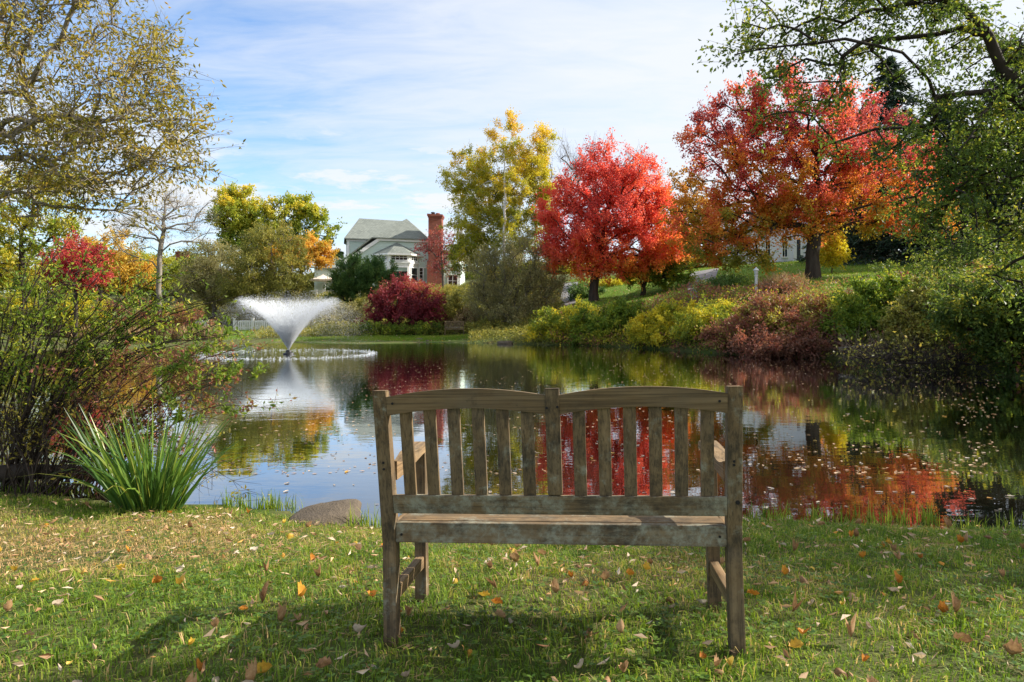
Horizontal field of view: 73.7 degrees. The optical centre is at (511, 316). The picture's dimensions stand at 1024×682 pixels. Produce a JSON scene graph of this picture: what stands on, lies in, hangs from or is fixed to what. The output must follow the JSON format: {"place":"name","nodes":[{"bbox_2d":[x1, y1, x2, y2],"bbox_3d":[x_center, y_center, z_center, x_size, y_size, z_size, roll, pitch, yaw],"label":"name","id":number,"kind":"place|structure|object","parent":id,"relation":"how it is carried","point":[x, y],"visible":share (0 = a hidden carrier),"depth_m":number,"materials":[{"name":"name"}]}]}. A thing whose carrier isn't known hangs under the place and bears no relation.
{"place":"outdoors","nodes":[
{"label":"outdoors","id":0,"kind":"place"},
{"bbox_2d":[0,340,1023,530],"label":"water","id":1,"kind":"structure","parent":0,"point":[779,398],"depth_m":9.30,"materials":[{"name":"liquid"}]},
{"bbox_2d":[197,290,376,358],"bbox_3d":[-9.011,0.240,27.269,7.883,2.721,8.098,0,0,0],"label":"fountain","id":2,"kind":"object","parent":1,"relation":"on","point":[286,331],"visible":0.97,"depth_m":26.72,"materials":[{"name":"liquid"}]},
{"bbox_2d":[0,252,1023,681],"bbox_3d":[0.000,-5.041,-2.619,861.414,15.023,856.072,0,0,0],"label":"ground","id":3,"kind":"structure","parent":0,"point":[870,670],"depth_m":2.79,"materials":[{"name":"plant"}]},
{"bbox_2d":[3,599,12,610],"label":"fallen leaf","id":4,"kind":"object","parent":3,"relation":"on","point":[8,605],"visible":1,"depth_m":2.74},
{"bbox_2d":[0,160,86,310],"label":"leafy tree","id":5,"kind":"object","parent":3,"relation":"on","point":[8,253],"visible":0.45,"depth_m":49.45,"materials":[{"name":"green plant"}]},
{"bbox_2d":[0,463,96,481],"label":"fallen log","id":6,"kind":"object","parent":3,"relation":"on","point":[20,476],"visible":0.15,"depth_m":5.87,"materials":[{"name":"brown wood"}]},
{"bbox_2d":[0,279,109,336],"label":"shrub","id":7,"kind":"object","parent":3,"relation":"on","point":[14,299],"visible":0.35,"depth_m":41.61,"materials":[{"name":"green plant"}]},
{"bbox_2d":[36,226,115,345],"bbox_3d":[-21.512,-1.455,34.073,3.757,6.203,3.132,0,0,0],"label":"tree","id":8,"kind":"object","parent":3,"relation":"on","point":[70,246],"visible":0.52,"depth_m":33.83,"materials":[{"name":"red plant"}]},
{"bbox_2d":[40,225,163,307],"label":"leafy tree","id":9,"kind":"object","parent":3,"relation":"on","point":[124,258],"visible":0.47,"depth_m":61.25,"materials":[{"name":"orange plant"}]},
{"bbox_2d":[0,0,245,249],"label":"overhanging tree","id":10,"kind":"object","parent":3,"relation":"on","point":[77,124],"visible":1,"depth_m":7.67,"materials":[{"name":"yellow plant"}]},
{"bbox_2d":[0,219,252,491],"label":"arching shrub","id":11,"kind":"object","parent":3,"relation":"on","point":[20,358],"visible":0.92,"depth_m":5.91,"materials":[{"name":"green plant"}]},
{"bbox_2d":[37,322,224,340],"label":"reeds","id":12,"kind":"object","parent":3,"relation":"on","point":[138,330],"visible":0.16,"depth_m":41.99,"materials":[{"name":"plant"}]},
{"bbox_2d":[0,360,263,497],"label":"arching shrub","id":13,"kind":"object","parent":3,"relation":"on","point":[26,456],"visible":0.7,"depth_m":5.72,"materials":[{"name":"green plant"}]},
{"bbox_2d":[39,398,250,512],"bbox_3d":[-2.728,1.028,5.094,1.865,0.933,1.289,0,0,0],"label":"iris clump","id":14,"kind":"object","parent":3,"relation":"on","point":[145,485],"visible":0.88,"depth_m":5.05,"materials":[{"name":"plant"}]},
{"bbox_2d":[80,295,220,339],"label":"shrub","id":15,"kind":"object","parent":3,"relation":"on","point":[184,317],"visible":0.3,"depth_m":43.73,"materials":[{"name":"green plant"}]},
{"bbox_2d":[0,242,313,293],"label":"woods","id":16,"kind":"object","parent":3,"relation":"on","point":[123,291],"visible":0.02,"depth_m":91.76,"materials":[{"name":"orange plant"}]},
{"bbox_2d":[118,246,205,303],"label":"leafy tree","id":17,"kind":"object","parent":3,"relation":"on","point":[167,261],"visible":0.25,"depth_m":67.61,"materials":[{"name":"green plant"}]},
{"bbox_2d":[98,176,227,311],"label":"bare tree","id":18,"kind":"object","parent":3,"relation":"on","point":[161,247],"visible":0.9,"depth_m":55.82,"materials":[{"name":"grey plant"}]},
{"bbox_2d":[29,322,297,495],"bbox_3d":[-2.943,0.855,5.891,2.339,1.696,0.969,0,0,0],"label":"arching shrub","id":19,"kind":"object","parent":3,"relation":"on","point":[146,379],"visible":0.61,"depth_m":5.82,"materials":[{"name":"green plant"}]},
{"bbox_2d":[146,251,202,295],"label":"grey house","id":20,"kind":"structure","parent":3,"relation":"on","point":[178,255],"depth_m":82.50,"materials":[{"name":"grey"}]},
{"bbox_2d":[185,670,196,681],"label":"fallen leaf","id":21,"kind":"object","parent":3,"relation":"on","point":[191,678],"visible":1,"depth_m":2.03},
{"bbox_2d":[106,316,282,498],"bbox_3d":[-2.730,0.882,5.597,1.893,1.780,0.661,0,0,8],"label":"arching shrub","id":22,"kind":"object","parent":3,"relation":"on","point":[172,369],"visible":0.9,"depth_m":5.61,"materials":[{"name":"green plant"}]},
{"bbox_2d":[166,236,245,321],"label":"willow tree","id":23,"kind":"object","parent":3,"relation":"on","point":[209,266],"visible":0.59,"depth_m":53.09,"materials":[{"name":"green plant"}]},
{"bbox_2d":[245,657,256,680],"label":"fallen leaf","id":24,"kind":"object","parent":3,"relation":"on","point":[251,671],"visible":0.86,"depth_m":2.09,"materials":[{"name":"plant"}]},
{"bbox_2d":[232,318,271,329],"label":"white fence","id":25,"kind":"object","parent":3,"relation":"on","point":[247,324],"visible":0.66,"depth_m":49.45,"materials":[{"name":"paint"}]},
{"bbox_2d":[204,216,319,319],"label":"willow tree","id":26,"kind":"object","parent":3,"relation":"on","point":[285,274],"visible":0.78,"depth_m":51.24,"materials":[{"name":"green plant"}]},
{"bbox_2d":[256,660,271,673],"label":"fallen leaf","id":27,"kind":"object","parent":3,"relation":"on","point":[265,666],"visible":0.92,"depth_m":2.18,"materials":[{"name":"plant"}]},
{"bbox_2d":[259,579,269,601],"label":"fallen leaf","id":28,"kind":"object","parent":3,"relation":"on","point":[263,592],"visible":1,"depth_m":2.82,"materials":[{"name":"plant"}]},
{"bbox_2d":[203,180,346,291],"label":"leafy tree","id":29,"kind":"object","parent":3,"relation":"on","point":[233,203],"visible":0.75,"depth_m":74.72,"materials":[{"name":"green plant"}]},
{"bbox_2d":[277,601,286,620],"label":"fallen leaf","id":30,"kind":"object","parent":3,"relation":"on","point":[281,611],"visible":1,"depth_m":2.61,"materials":[{"name":"plant"}]},
{"bbox_2d":[263,229,339,279],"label":"tree","id":31,"kind":"object","parent":3,"relation":"on","point":[321,248],"visible":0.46,"depth_m":57.54,"materials":[{"name":"orange plant"}]},
{"bbox_2d":[298,580,306,596],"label":"fallen leaf","id":32,"kind":"object","parent":3,"relation":"on","point":[301,590],"visible":1,"depth_m":2.90,"materials":[{"name":"plant"}]},
{"bbox_2d":[316,656,330,667],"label":"fallen leaf","id":33,"kind":"object","parent":3,"relation":"on","point":[324,661],"visible":1,"depth_m":2.21,"materials":[{"name":"plant"}]},
{"bbox_2d":[288,499,361,525],"bbox_3d":[-1.350,1.492,4.967,0.584,0.209,0.410,-11,12,-35],"label":"boulder","id":34,"kind":"object","parent":3,"relation":"on","point":[335,511],"visible":0.58,"depth_m":4.92,"materials":[{"name":"grey stone"}]},
{"bbox_2d":[88,278,564,338],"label":"undergrowth","id":35,"kind":"object","parent":3,"relation":"on","point":[459,288],"visible":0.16,"depth_m":48.66,"materials":[{"name":"green plant"}]},
{"bbox_2d":[302,290,360,300],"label":"deck","id":36,"kind":"structure","parent":3,"relation":"on","point":[322,292],"depth_m":64.14,"materials":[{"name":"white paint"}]},
{"bbox_2d":[311,274,331,281],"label":"patio parasol","id":37,"kind":"object","parent":36,"relation":"on","point":[322,277],"visible":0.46,"depth_m":64.12,"materials":[{"name":"beige fabric"}]},
{"bbox_2d":[305,298,374,329],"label":"shrub","id":38,"kind":"object","parent":3,"relation":"on","point":[354,310],"visible":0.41,"depth_m":49.51,"materials":[{"name":"green plant"}]},
{"bbox_2d":[321,247,372,307],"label":"juniper shrub","id":39,"kind":"object","parent":3,"relation":"on","point":[342,282],"visible":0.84,"depth_m":56.16,"materials":[{"name":"green plant"}]},
{"bbox_2d":[352,623,366,631],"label":"fallen leaf","id":40,"kind":"object","parent":3,"relation":"on","point":[357,628],"visible":1,"depth_m":2.47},
{"bbox_2d":[350,254,403,300],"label":"juniper shrub","id":41,"kind":"object","parent":3,"relation":"on","point":[377,272],"visible":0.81,"depth_m":56.20,"materials":[{"name":"green plant"}]},
{"bbox_2d":[311,212,464,293],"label":"house","id":42,"kind":"structure","parent":3,"relation":"on","point":[396,241],"depth_m":72.31,"materials":[{"name":"grey"}]},
{"bbox_2d":[372,243,421,282],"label":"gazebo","id":43,"kind":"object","parent":42,"relation":"in","point":[407,261],"depth_m":70.88,"materials":[{"name":"white paint"}]},
{"bbox_2d":[448,274,457,285],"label":"window","id":44,"kind":"structure","parent":42,"relation":"in","point":[454,280],"depth_m":74.99,"materials":[{"name":"white paint"}]},
{"bbox_2d":[351,318,444,335],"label":"shrub","id":45,"kind":"object","parent":3,"relation":"on","point":[388,328],"visible":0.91,"depth_m":44.62,"materials":[{"name":"green plant"}]},
{"bbox_2d":[354,271,451,333],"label":"burning bush","id":46,"kind":"object","parent":3,"relation":"on","point":[413,303],"visible":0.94,"depth_m":45.62,"materials":[{"name":"red plant"}]},
{"bbox_2d":[410,224,464,288],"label":"tree","id":47,"kind":"object","parent":3,"relation":"on","point":[428,248],"visible":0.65,"depth_m":65.80,"materials":[{"name":"red plant"}]},
{"bbox_2d":[444,321,463,333],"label":"garden bench","id":48,"kind":"object","parent":3,"relation":"on","point":[451,327],"visible":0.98,"depth_m":44.59,"materials":[{"name":"brown wood"}]},
{"bbox_2d":[427,284,487,330],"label":"shrub","id":49,"kind":"object","parent":3,"relation":"on","point":[453,302],"visible":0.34,"depth_m":46.97,"materials":[{"name":"green plant"}]},
{"bbox_2d":[448,305,489,332],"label":"shrub","id":50,"kind":"object","parent":3,"relation":"on","point":[461,318],"visible":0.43,"depth_m":46.20,"materials":[{"name":"brown plant"}]},
{"bbox_2d":[464,313,507,333],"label":"shrub","id":51,"kind":"object","parent":3,"relation":"on","point":[485,321],"visible":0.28,"depth_m":43.97,"materials":[{"name":"green plant"}]},
{"bbox_2d":[435,106,562,281],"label":"birch tree","id":52,"kind":"object","parent":3,"relation":"on","point":[505,216],"visible":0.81,"depth_m":56.23,"materials":[{"name":"yellow plant"}]},
{"bbox_2d":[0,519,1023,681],"bbox_3d":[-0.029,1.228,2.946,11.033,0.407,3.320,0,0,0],"label":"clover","id":53,"kind":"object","parent":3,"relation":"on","point":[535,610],"visible":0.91,"depth_m":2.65,"materials":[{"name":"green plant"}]},
{"bbox_2d":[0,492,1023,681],"bbox_3d":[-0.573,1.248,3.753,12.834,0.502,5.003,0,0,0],"label":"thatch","id":54,"kind":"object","parent":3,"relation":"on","point":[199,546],"visible":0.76,"depth_m":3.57,"materials":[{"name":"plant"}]},
{"bbox_2d":[0,494,1023,681],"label":"leaf litter","id":55,"kind":"object","parent":3,"relation":"on","point":[302,623],"visible":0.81,"depth_m":3.19,"materials":[{"name":"plant"}]},
{"bbox_2d":[1,477,1023,530],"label":"tall grass","id":56,"kind":"structure","parent":3,"relation":"on","point":[270,504],"depth_m":5.01,"materials":[{"name":"plant"}]},
{"bbox_2d":[458,226,570,324],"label":"willow shrub","id":57,"kind":"object","parent":3,"relation":"on","point":[535,275],"visible":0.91,"depth_m":45.19,"materials":[{"name":"green plant"}]},
{"bbox_2d":[509,550,519,561],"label":"fallen leaf","id":58,"kind":"object","parent":3,"relation":"on","point":[513,556],"visible":1,"depth_m":3.39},
{"bbox_2d":[152,258,919,340],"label":"lawn grass","id":59,"kind":"structure","parent":3,"relation":"on","point":[443,337],"depth_m":43.18,"materials":[{"name":"plant"}]},
{"bbox_2d":[467,303,636,347],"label":"undergrowth","id":60,"kind":"object","parent":3,"relation":"on","point":[486,333],"visible":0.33,"depth_m":38.92,"materials":[{"name":"green plant"}]},
{"bbox_2d":[551,577,558,592],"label":"fallen leaf","id":61,"kind":"object","parent":3,"relation":"on","point":[555,586],"visible":1,"depth_m":2.88,"materials":[{"name":"plant"}]},
{"bbox_2d":[372,386,745,657],"bbox_3d":[0.180,0.745,2.589,1.272,0.974,0.640,-1,-4,7],"label":"garden bench","id":62,"kind":"object","parent":3,"relation":"on","point":[709,519],"visible":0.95,"depth_m":2.35,"materials":[{"name":"brown wood"}]},
{"bbox_2d":[521,293,601,343],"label":"shrub","id":63,"kind":"object","parent":3,"relation":"on","point":[553,320],"visible":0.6,"depth_m":36.97,"materials":[{"name":"green plant"}]},
{"bbox_2d":[566,282,605,300],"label":"shrub","id":64,"kind":"object","parent":3,"relation":"on","point":[582,290],"visible":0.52,"depth_m":49.22,"materials":[{"name":"green plant"}]},
{"bbox_2d":[465,259,706,279],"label":"woods","id":65,"kind":"object","parent":3,"relation":"on","point":[466,276],"visible":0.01,"depth_m":96.04,"materials":[{"name":"green plant"}]},
{"bbox_2d":[548,133,663,278],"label":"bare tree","id":66,"kind":"object","parent":3,"relation":"on","point":[568,158],"visible":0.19,"depth_m":62.66,"materials":[{"name":"red plant"}]},
{"bbox_2d":[524,127,691,301],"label":"maple tree","id":67,"kind":"object","parent":3,"relation":"on","point":[636,219],"visible":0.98,"depth_m":43.96,"materials":[{"name":"red plant"}]},
{"bbox_2d":[567,294,651,344],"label":"shrub","id":68,"kind":"object","parent":3,"relation":"on","point":[615,314],"visible":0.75,"depth_m":35.08,"materials":[{"name":"green plant"}]},
{"bbox_2d":[589,278,637,286],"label":"shrub","id":69,"kind":"object","parent":3,"relation":"on","point":[614,282],"visible":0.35,"depth_m":53.05,"materials":[{"name":"yellow plant"}]},
{"bbox_2d":[616,619,624,632],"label":"fallen leaf","id":70,"kind":"object","parent":3,"relation":"on","point":[620,627],"visible":1,"depth_m":2.44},
{"bbox_2d":[618,660,628,672],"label":"fallen leaf","id":71,"kind":"object","parent":3,"relation":"on","point":[624,668],"visible":1,"depth_m":2.17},
{"bbox_2d":[617,252,699,295],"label":"shrub","id":72,"kind":"object","parent":3,"relation":"on","point":[672,276],"visible":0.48,"depth_m":45.97,"materials":[{"name":"green plant"}]},
{"bbox_2d":[620,296,701,348],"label":"forsythia shrub","id":73,"kind":"object","parent":3,"relation":"on","point":[650,328],"visible":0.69,"depth_m":31.73,"materials":[{"name":"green plant"}]},
{"bbox_2d":[642,168,728,269],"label":"background tree","id":74,"kind":"object","parent":3,"relation":"on","point":[698,197],"visible":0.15,"depth_m":58.95,"materials":[{"name":"orange plant"}]},
{"bbox_2d":[665,292,746,345],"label":"shrub","id":75,"kind":"object","parent":3,"relation":"on","point":[702,317],"visible":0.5,"depth_m":29.51,"materials":[{"name":"yellow plant"}]},
{"bbox_2d":[692,271,751,293],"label":"shrub","id":76,"kind":"object","parent":3,"relation":"on","point":[728,279],"visible":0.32,"depth_m":36.43,"materials":[{"name":"green plant"}]},
{"bbox_2d":[691,290,802,354],"bbox_3d":[9.606,0.287,27.451,4.772,2.723,3.370,0,0,0],"label":"shrub","id":77,"kind":"object","parent":3,"relation":"on","point":[747,318],"visible":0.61,"depth_m":26.84,"materials":[{"name":"red plant"}]},
{"bbox_2d":[753,267,758,293],"bbox_3d":[11.441,-1.633,32.000,0.300,1.353,0.260,0,0,0],"label":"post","id":78,"kind":"object","parent":3,"relation":"on","point":[756,270],"visible":0.93,"depth_m":31.95,"materials":[{"name":"white paint"}]},
{"bbox_2d":[726,212,809,263],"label":"cottage","id":79,"kind":"structure","parent":3,"relation":"on","point":[794,253],"depth_m":60.00,"materials":[{"name":"grey"}]},
{"bbox_2d":[781,240,787,257],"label":"window","id":80,"kind":"structure","parent":79,"relation":"in","point":[784,253],"depth_m":59.96,"materials":[{"name":"glass"}]},
{"bbox_2d":[793,237,802,260],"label":"door","id":81,"kind":"structure","parent":79,"relation":"in","point":[796,252],"depth_m":59.90,"materials":[{"name":"white paint"}]},
{"bbox_2d":[754,271,811,293],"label":"shrub","id":82,"kind":"object","parent":3,"relation":"on","point":[787,279],"visible":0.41,"depth_m":31.87,"materials":[{"name":"red plant"}]},
{"bbox_2d":[549,261,1023,376],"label":"undergrowth","id":83,"kind":"object","parent":3,"relation":"on","point":[720,292],"visible":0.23,"depth_m":31.42,"materials":[{"name":"green plant"}]},
{"bbox_2d":[720,315,854,358],"bbox_3d":[10.305,0.972,25.294,5.280,2.065,3.608,0,0,0],"label":"shrub","id":84,"kind":"object","parent":3,"relation":"on","point":[776,345],"visible":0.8,"depth_m":24.57,"materials":[{"name":"red plant"}]},
{"bbox_2d":[788,637,803,647],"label":"fallen leaf","id":85,"kind":"object","parent":3,"relation":"on","point":[795,643],"visible":1,"depth_m":2.32,"materials":[{"name":"plant"}]},
{"bbox_2d":[750,283,843,337],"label":"shrub","id":86,"kind":"object","parent":3,"relation":"on","point":[794,320],"visible":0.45,"depth_m":25.90,"materials":[{"name":"green plant"}]},
{"bbox_2d":[792,590,802,611],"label":"fallen leaf","id":87,"kind":"object","parent":3,"relation":"on","point":[795,605],"visible":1,"depth_m":2.61,"materials":[{"name":"plant"}]},
{"bbox_2d":[655,57,972,282],"bbox_3d":[15.718,-7.628,35.865,16.101,11.705,8.560,0,0,0],"label":"maple tree","id":88,"kind":"object","parent":3,"relation":"on","point":[771,216],"visible":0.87,"depth_m":35.27,"materials":[{"name":"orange plant"}]},
{"bbox_2d":[819,228,856,272],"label":"shrub","id":89,"kind":"object","parent":3,"relation":"on","point":[829,250],"visible":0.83,"depth_m":39.35,"materials":[{"name":"yellow plant"}]},
{"bbox_2d":[833,667,849,678],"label":"fallen leaf","id":90,"kind":"object","parent":3,"relation":"on","point":[838,672],"visible":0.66,"depth_m":2.14,"materials":[{"name":"plant"}]},
{"bbox_2d":[845,611,856,636],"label":"fallen leaf","id":91,"kind":"object","parent":3,"relation":"on","point":[850,627],"visible":1,"depth_m":2.39,"materials":[{"name":"plant"}]},
{"bbox_2d":[692,0,1023,333],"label":"overhanging tree","id":92,"kind":"object","parent":3,"relation":"on","point":[978,138],"visible":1,"depth_m":9.27,"materials":[{"name":"green plant"}]},
{"bbox_2d":[816,268,923,345],"bbox_3d":[12.995,-0.183,24.130,3.899,3.060,3.846,0,0,0],"label":"shrub","id":93,"kind":"object","parent":3,"relation":"on","point":[861,306],"visible":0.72,"depth_m":23.43,"materials":[{"name":"green plant"}]},
{"bbox_2d":[793,53,957,265],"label":"spruce tree","id":94,"kind":"object","parent":3,"relation":"on","point":[856,242],"visible":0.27,"depth_m":49.19,"materials":[{"name":"green plant"}]},
{"bbox_2d":[817,322,1021,375],"bbox_3d":[11.718,1.280,18.741,6.401,2.435,4.030,0,0,0],"label":"shrub","id":95,"kind":"object","parent":3,"relation":"on","point":[904,360],"visible":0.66,"depth_m":18.30,"materials":[{"name":"green plant"}]},
{"bbox_2d":[870,257,997,352],"bbox_3d":[13.296,-0.119,21.171,3.915,3.322,3.602,0,0,0],"label":"shrub","id":96,"kind":"object","parent":3,"relation":"on","point":[908,314],"visible":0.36,"depth_m":20.92,"materials":[{"name":"green plant"}]},
{"bbox_2d":[859,90,1019,266],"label":"spruce tree","id":97,"kind":"object","parent":3,"relation":"on","point":[892,243],"visible":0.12,"depth_m":45.30,"materials":[{"name":"green plant"}]},
{"bbox_2d":[938,600,948,612],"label":"fallen leaf","id":98,"kind":"object","parent":3,"relation":"on","point":[942,606],"visible":1,"depth_m":2.60,"materials":[{"name":"plant"}]},
{"bbox_2d":[866,227,1023,280],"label":"shrub","id":99,"kind":"object","parent":3,"relation":"on","point":[890,266],"visible":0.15,"depth_m":28.64,"materials":[{"name":"green plant"}]},
{"bbox_2d":[951,589,961,612],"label":"fallen leaf","id":100,"kind":"object","parent":3,"relation":"on","point":[956,603],"visible":1,"depth_m":2.60,"materials":[{"name":"plant"}]},
{"bbox_2d":[954,632,972,642],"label":"fallen leaf","id":101,"kind":"object","parent":3,"relation":"on","point":[966,638],"visible":0.99,"depth_m":2.33,"materials":[{"name":"plant"}]},
{"bbox_2d":[915,249,1023,377],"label":"shrub","id":102,"kind":"object","parent":3,"relation":"on","point":[986,321],"visible":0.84,"depth_m":17.12,"materials":[{"name":"green plant"}]},
{"bbox_2d":[937,37,1023,254],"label":"spruce tree","id":103,"kind":"object","parent":3,"relation":"on","point":[999,187],"visible":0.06,"depth_m":42.99,"materials":[{"name":"green plant"}]},
{"bbox_2d":[1003,636,1022,654],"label":"fallen leaf","id":104,"kind":"object","parent":3,"relation":"on","point":[1012,647],"visible":1,"depth_m":2.21,"materials":[{"name":"plant"}]},
{"bbox_2d":[0,0,1023,292],"label":"sky","id":105,"kind":"structure","parent":0,"point":[355,105],"materials":[{"name":"blue"}]},
{"bbox_2d":[558,282,577,307],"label":"path","id":106,"kind":"structure","parent":0,"point":[572,301],"depth_m":51.65,"materials":[{"name":"concrete"}]},
{"bbox_2d":[145,351,998,473],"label":"floating leaves","id":107,"kind":"object","parent":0,"point":[614,432],"depth_m":7.78,"materials":[{"name":"plant"}]},
{"bbox_2d":[687,268,717,298],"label":"driveway","id":108,"kind":"structure","parent":0,"point":[708,273],"depth_m":48.81,"materials":[{"name":"concrete"}]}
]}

